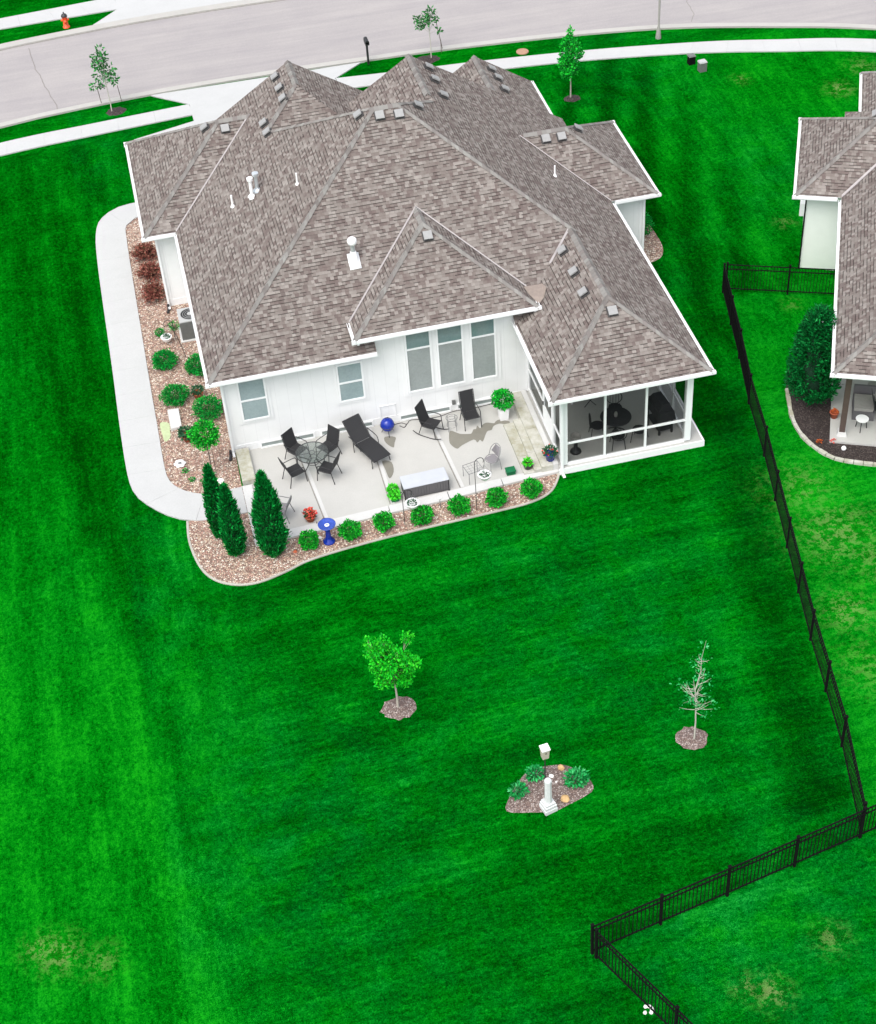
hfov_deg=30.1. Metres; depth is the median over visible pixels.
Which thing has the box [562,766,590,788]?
perennial plant
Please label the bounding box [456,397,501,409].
basement window
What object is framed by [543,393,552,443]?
screen door
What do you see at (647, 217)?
porch side shrub
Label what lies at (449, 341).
window
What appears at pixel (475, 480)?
plant hook
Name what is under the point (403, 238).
house
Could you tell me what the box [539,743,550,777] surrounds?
birdhouse
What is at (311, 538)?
boxwood shrub
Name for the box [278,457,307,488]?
patio chair
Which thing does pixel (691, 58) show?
utility box
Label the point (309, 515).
flower pot
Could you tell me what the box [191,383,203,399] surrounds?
potted plant
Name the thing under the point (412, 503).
hanging planter
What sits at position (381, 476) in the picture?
patio joint
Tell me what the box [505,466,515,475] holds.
storage tub
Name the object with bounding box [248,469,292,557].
arborvitae
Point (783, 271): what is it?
metal fence
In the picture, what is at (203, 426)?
standard tree
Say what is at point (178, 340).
hook
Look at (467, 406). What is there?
patio chair
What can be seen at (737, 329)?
metal fence
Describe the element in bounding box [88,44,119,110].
street sapling
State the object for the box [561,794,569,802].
rock
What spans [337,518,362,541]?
boxwood shrub
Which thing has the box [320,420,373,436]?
basement window
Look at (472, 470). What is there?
wire table
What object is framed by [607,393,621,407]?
metal chair
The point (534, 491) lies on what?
boxwood shrub
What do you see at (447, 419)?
side table
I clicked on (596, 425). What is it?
metal chair
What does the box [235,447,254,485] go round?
stone block
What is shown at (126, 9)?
driveway
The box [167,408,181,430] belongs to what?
stone slab
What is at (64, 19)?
fire hydrant
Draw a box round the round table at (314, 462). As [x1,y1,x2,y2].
[295,441,328,473]
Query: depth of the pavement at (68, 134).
70.44 m
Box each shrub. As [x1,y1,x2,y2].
[129,241,157,261]
[133,260,160,282]
[138,279,165,305]
[151,348,178,370]
[154,327,164,336]
[158,383,189,406]
[183,353,205,376]
[191,393,222,420]
[298,529,319,550]
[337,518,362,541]
[372,510,395,533]
[410,504,433,526]
[446,493,470,516]
[484,487,507,507]
[490,388,514,420]
[518,476,543,498]
[644,211,654,235]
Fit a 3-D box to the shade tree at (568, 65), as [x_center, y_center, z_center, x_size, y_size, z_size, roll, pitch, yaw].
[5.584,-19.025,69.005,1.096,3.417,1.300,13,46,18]
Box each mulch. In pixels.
[106,106,126,115]
[380,696,415,720]
[417,55,439,63]
[505,765,593,812]
[564,95,579,101]
[675,726,707,749]
[786,362,875,463]
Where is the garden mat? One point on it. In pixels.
(165, 429)
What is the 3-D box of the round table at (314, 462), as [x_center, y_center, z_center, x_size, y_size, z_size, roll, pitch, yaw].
[-4.069,-1.677,53.067,1.088,0.725,1.088,-11,43,-7]
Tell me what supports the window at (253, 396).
in the house at (403, 238)
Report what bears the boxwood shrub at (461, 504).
on the gravel
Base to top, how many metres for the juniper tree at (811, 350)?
3.973 m
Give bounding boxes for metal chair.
[588,413,602,440]
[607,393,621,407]
[609,428,626,450]
[630,418,648,442]
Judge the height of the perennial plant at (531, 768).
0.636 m
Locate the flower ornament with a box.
[174,459,185,467]
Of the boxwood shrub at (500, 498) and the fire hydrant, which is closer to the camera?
the boxwood shrub at (500, 498)
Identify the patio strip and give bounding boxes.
[296,415,464,517]
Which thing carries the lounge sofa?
on the house at (834, 191)
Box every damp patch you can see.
[382,460,393,477]
[384,436,395,446]
[449,420,509,448]
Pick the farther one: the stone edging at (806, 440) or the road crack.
the road crack
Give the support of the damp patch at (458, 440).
on the patio floor
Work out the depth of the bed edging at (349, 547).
50.72 m
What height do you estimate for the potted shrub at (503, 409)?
1.213 m
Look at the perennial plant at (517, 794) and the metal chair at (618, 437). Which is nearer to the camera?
the perennial plant at (517, 794)
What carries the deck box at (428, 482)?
on the patio floor
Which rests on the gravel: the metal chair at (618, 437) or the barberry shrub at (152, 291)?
the barberry shrub at (152, 291)
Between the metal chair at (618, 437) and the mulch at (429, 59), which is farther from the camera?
the mulch at (429, 59)
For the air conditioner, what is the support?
on the gravel
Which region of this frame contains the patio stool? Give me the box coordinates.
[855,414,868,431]
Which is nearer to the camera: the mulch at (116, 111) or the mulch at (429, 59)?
the mulch at (116, 111)
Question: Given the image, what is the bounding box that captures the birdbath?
[318,518,335,545]
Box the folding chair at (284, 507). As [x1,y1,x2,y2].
[279,495,294,523]
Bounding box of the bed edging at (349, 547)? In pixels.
[186,473,559,585]
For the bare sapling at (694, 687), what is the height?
3.970 m
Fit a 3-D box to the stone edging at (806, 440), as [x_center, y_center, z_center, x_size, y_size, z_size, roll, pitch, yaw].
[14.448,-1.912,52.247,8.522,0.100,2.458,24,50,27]
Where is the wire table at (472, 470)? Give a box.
[462,460,483,484]
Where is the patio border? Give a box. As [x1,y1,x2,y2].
[242,469,558,546]
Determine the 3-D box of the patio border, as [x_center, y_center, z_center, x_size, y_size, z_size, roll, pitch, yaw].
[-1.127,-0.850,52.444,10.048,0.105,2.890,-11,43,-7]
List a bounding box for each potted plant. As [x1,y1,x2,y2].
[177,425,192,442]
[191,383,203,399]
[522,456,533,469]
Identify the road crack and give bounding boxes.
[28,48,57,108]
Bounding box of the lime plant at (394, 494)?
[386,483,401,501]
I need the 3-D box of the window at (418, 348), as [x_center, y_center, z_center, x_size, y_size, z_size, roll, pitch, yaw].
[-0.616,-4.960,53.346,0.880,2.530,0.055,-11,43,-7]
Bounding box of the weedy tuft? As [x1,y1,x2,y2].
[166,320,179,329]
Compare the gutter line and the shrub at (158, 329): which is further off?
the gutter line
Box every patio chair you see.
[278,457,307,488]
[281,427,310,462]
[315,424,341,458]
[317,452,341,484]
[458,388,481,430]
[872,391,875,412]
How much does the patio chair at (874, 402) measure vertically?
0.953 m
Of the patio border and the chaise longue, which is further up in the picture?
the chaise longue
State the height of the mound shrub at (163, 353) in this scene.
0.714 m
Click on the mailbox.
(366, 41)
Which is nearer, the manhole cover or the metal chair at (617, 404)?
the metal chair at (617, 404)
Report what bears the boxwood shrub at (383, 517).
on the gravel
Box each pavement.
[0,0,116,29]
[0,104,192,155]
[336,38,875,87]
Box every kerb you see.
[0,0,279,49]
[0,23,875,128]
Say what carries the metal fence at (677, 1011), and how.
on the ground
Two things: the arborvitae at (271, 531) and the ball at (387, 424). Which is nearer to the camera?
the arborvitae at (271, 531)
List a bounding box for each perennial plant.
[507,780,529,800]
[525,763,544,781]
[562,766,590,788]
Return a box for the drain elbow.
[229,450,231,460]
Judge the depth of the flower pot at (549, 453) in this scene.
52.28 m
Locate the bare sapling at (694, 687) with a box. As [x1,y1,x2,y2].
[669,641,719,738]
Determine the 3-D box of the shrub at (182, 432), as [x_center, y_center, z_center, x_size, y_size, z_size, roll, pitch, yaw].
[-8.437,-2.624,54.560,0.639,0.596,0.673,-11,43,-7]
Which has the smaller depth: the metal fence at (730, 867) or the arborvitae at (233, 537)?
the metal fence at (730, 867)
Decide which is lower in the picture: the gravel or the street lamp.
the gravel
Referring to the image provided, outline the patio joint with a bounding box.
[298,429,460,517]
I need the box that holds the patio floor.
[249,402,522,528]
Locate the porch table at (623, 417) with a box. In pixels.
[600,406,631,437]
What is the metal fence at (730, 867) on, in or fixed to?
on the ground
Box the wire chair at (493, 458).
[483,443,501,469]
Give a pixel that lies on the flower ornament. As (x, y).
(179, 463)
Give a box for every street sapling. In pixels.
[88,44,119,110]
[412,5,443,57]
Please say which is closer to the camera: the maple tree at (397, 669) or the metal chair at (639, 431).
the maple tree at (397, 669)
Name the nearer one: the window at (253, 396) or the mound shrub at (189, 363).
the window at (253, 396)
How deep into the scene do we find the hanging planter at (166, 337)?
58.57 m
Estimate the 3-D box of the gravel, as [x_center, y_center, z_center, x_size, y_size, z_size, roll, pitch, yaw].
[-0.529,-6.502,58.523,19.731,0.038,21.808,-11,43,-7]
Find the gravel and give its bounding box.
[125,218,662,583]
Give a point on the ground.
(234, 804)
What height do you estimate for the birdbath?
0.755 m
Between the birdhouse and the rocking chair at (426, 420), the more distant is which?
the rocking chair at (426, 420)
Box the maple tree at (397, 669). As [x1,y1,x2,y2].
[361,630,421,707]
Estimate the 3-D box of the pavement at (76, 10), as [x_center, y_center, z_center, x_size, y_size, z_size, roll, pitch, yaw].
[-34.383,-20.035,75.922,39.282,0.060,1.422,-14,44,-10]
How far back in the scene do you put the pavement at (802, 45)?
72.53 m
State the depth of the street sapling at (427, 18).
72.17 m
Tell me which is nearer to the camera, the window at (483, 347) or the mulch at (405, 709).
the mulch at (405, 709)
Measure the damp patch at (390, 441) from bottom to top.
0.001 m
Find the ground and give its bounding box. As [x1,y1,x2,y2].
[0,0,875,1023]
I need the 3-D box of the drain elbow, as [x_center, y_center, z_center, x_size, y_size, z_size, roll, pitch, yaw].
[-6.860,-1.855,53.908,0.103,0.234,0.337,-3,43,1]
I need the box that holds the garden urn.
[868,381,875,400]
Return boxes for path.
[96,203,247,520]
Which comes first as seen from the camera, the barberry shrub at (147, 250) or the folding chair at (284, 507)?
the folding chair at (284, 507)
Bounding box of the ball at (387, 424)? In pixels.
[380,417,394,437]
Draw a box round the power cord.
[395,403,493,427]
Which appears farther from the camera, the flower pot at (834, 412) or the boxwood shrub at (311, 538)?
the flower pot at (834, 412)
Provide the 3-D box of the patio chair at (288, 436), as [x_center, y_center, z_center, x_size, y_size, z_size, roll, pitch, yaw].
[-4.669,-2.140,53.408,0.696,0.998,0.599,27,51,30]
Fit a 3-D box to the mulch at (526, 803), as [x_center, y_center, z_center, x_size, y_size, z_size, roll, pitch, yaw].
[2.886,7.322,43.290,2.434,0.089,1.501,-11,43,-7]
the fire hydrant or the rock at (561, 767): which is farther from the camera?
the fire hydrant
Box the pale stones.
[643,1005,653,1014]
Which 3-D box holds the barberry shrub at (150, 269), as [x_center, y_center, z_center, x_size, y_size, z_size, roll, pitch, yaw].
[-10.907,-9.193,61.767,1.246,0.703,1.336,-30,48,-25]
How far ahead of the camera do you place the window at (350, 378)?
53.28 m
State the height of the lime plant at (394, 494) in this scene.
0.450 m
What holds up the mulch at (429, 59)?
on the ground
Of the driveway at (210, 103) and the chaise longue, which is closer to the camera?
the chaise longue
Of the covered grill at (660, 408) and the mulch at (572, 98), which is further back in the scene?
the mulch at (572, 98)
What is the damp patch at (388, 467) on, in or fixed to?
on the patio floor
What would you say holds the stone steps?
on the patio floor
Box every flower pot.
[302,507,317,522]
[541,443,557,461]
[830,408,838,418]
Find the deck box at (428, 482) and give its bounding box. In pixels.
[399,467,449,499]
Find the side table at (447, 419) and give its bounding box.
[446,414,457,428]
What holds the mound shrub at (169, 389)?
on the gravel
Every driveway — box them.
[93,0,238,24]
[134,62,364,139]
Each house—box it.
[123,54,716,477]
[792,71,875,446]
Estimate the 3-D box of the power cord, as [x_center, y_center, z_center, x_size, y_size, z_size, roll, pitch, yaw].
[0.210,-3.307,54.950,3.546,0.028,0.294,-15,44,-12]
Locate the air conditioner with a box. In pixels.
[177,307,197,342]
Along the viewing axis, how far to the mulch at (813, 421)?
53.30 m
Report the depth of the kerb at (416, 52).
73.64 m
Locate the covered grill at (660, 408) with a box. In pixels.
[644,391,675,435]
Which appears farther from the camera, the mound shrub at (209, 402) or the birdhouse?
the mound shrub at (209, 402)
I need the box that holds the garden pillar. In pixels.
[539,777,557,815]
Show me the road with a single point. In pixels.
(185, 49)
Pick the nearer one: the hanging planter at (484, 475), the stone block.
the hanging planter at (484, 475)
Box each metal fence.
[590,804,875,954]
[594,927,692,1023]
[722,263,867,831]
[726,262,837,294]
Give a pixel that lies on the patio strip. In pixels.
(383, 474)
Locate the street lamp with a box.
[655,0,660,38]
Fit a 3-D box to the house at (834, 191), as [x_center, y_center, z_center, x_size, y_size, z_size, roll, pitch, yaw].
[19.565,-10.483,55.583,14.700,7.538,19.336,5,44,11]
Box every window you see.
[233,377,273,424]
[260,431,314,447]
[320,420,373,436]
[332,359,368,405]
[399,405,450,420]
[404,331,434,392]
[435,325,465,387]
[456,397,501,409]
[469,319,497,380]
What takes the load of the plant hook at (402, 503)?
on the gravel
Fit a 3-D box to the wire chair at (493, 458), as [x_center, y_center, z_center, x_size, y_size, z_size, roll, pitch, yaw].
[1.763,-1.741,52.493,0.511,0.911,0.507,-26,47,-22]
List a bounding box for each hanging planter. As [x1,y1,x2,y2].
[160,328,171,342]
[405,494,419,509]
[477,468,490,480]
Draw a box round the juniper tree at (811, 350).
[782,302,842,406]
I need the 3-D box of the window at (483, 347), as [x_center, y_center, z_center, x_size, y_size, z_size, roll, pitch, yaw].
[1.493,-5.389,53.629,0.880,2.530,0.055,-11,43,-7]
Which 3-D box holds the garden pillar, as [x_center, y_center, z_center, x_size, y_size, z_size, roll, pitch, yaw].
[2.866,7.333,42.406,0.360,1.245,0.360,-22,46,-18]
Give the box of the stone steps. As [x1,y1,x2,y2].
[503,390,558,474]
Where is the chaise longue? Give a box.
[342,413,390,468]
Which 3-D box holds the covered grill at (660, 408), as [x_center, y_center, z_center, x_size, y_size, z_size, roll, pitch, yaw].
[7.242,-3.266,53.189,0.600,1.140,1.160,-15,44,-12]
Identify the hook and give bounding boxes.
[165,325,185,356]
[402,490,411,523]
[474,457,483,507]
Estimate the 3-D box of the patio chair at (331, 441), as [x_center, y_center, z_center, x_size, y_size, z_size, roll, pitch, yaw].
[-3.594,-2.233,53.417,0.599,0.998,0.696,28,52,30]
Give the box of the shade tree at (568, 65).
[556,25,584,96]
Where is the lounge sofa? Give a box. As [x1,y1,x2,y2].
[852,384,875,420]
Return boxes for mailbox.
[363,37,369,63]
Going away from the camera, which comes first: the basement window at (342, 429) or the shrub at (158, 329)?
the basement window at (342, 429)
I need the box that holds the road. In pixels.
[0,0,875,122]
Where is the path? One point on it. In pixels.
(153, 486)
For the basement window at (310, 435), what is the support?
in the house at (403, 238)
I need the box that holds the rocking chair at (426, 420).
[413,399,446,439]
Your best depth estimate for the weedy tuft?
59.28 m
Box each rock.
[558,764,564,770]
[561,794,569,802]
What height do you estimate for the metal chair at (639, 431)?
0.926 m
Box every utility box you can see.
[687,53,695,65]
[697,59,707,72]
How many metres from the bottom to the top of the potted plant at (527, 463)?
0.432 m
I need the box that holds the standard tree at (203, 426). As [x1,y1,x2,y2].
[185,419,220,473]
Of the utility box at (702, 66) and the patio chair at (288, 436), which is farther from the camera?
the utility box at (702, 66)
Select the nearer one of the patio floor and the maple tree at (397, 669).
the maple tree at (397, 669)
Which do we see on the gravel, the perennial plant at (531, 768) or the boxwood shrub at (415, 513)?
the boxwood shrub at (415, 513)
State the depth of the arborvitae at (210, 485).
49.85 m
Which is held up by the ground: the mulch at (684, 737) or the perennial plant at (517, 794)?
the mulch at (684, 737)
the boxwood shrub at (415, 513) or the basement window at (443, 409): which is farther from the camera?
the basement window at (443, 409)
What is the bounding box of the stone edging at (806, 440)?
[785,388,875,466]
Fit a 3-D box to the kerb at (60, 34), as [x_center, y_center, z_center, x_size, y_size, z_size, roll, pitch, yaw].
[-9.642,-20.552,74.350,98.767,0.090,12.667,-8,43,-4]
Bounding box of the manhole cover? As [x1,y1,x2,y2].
[516,48,528,54]
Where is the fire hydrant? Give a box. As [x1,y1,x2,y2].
[61,12,69,28]
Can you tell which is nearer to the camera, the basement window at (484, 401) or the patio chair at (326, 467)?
the patio chair at (326, 467)
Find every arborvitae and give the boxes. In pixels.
[201,462,221,539]
[215,481,247,556]
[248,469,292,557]
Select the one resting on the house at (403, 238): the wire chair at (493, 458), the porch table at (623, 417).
the porch table at (623, 417)
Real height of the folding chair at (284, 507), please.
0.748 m
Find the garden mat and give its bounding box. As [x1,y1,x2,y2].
[160,422,170,441]
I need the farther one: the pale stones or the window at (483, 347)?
the window at (483, 347)
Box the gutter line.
[0,0,282,50]

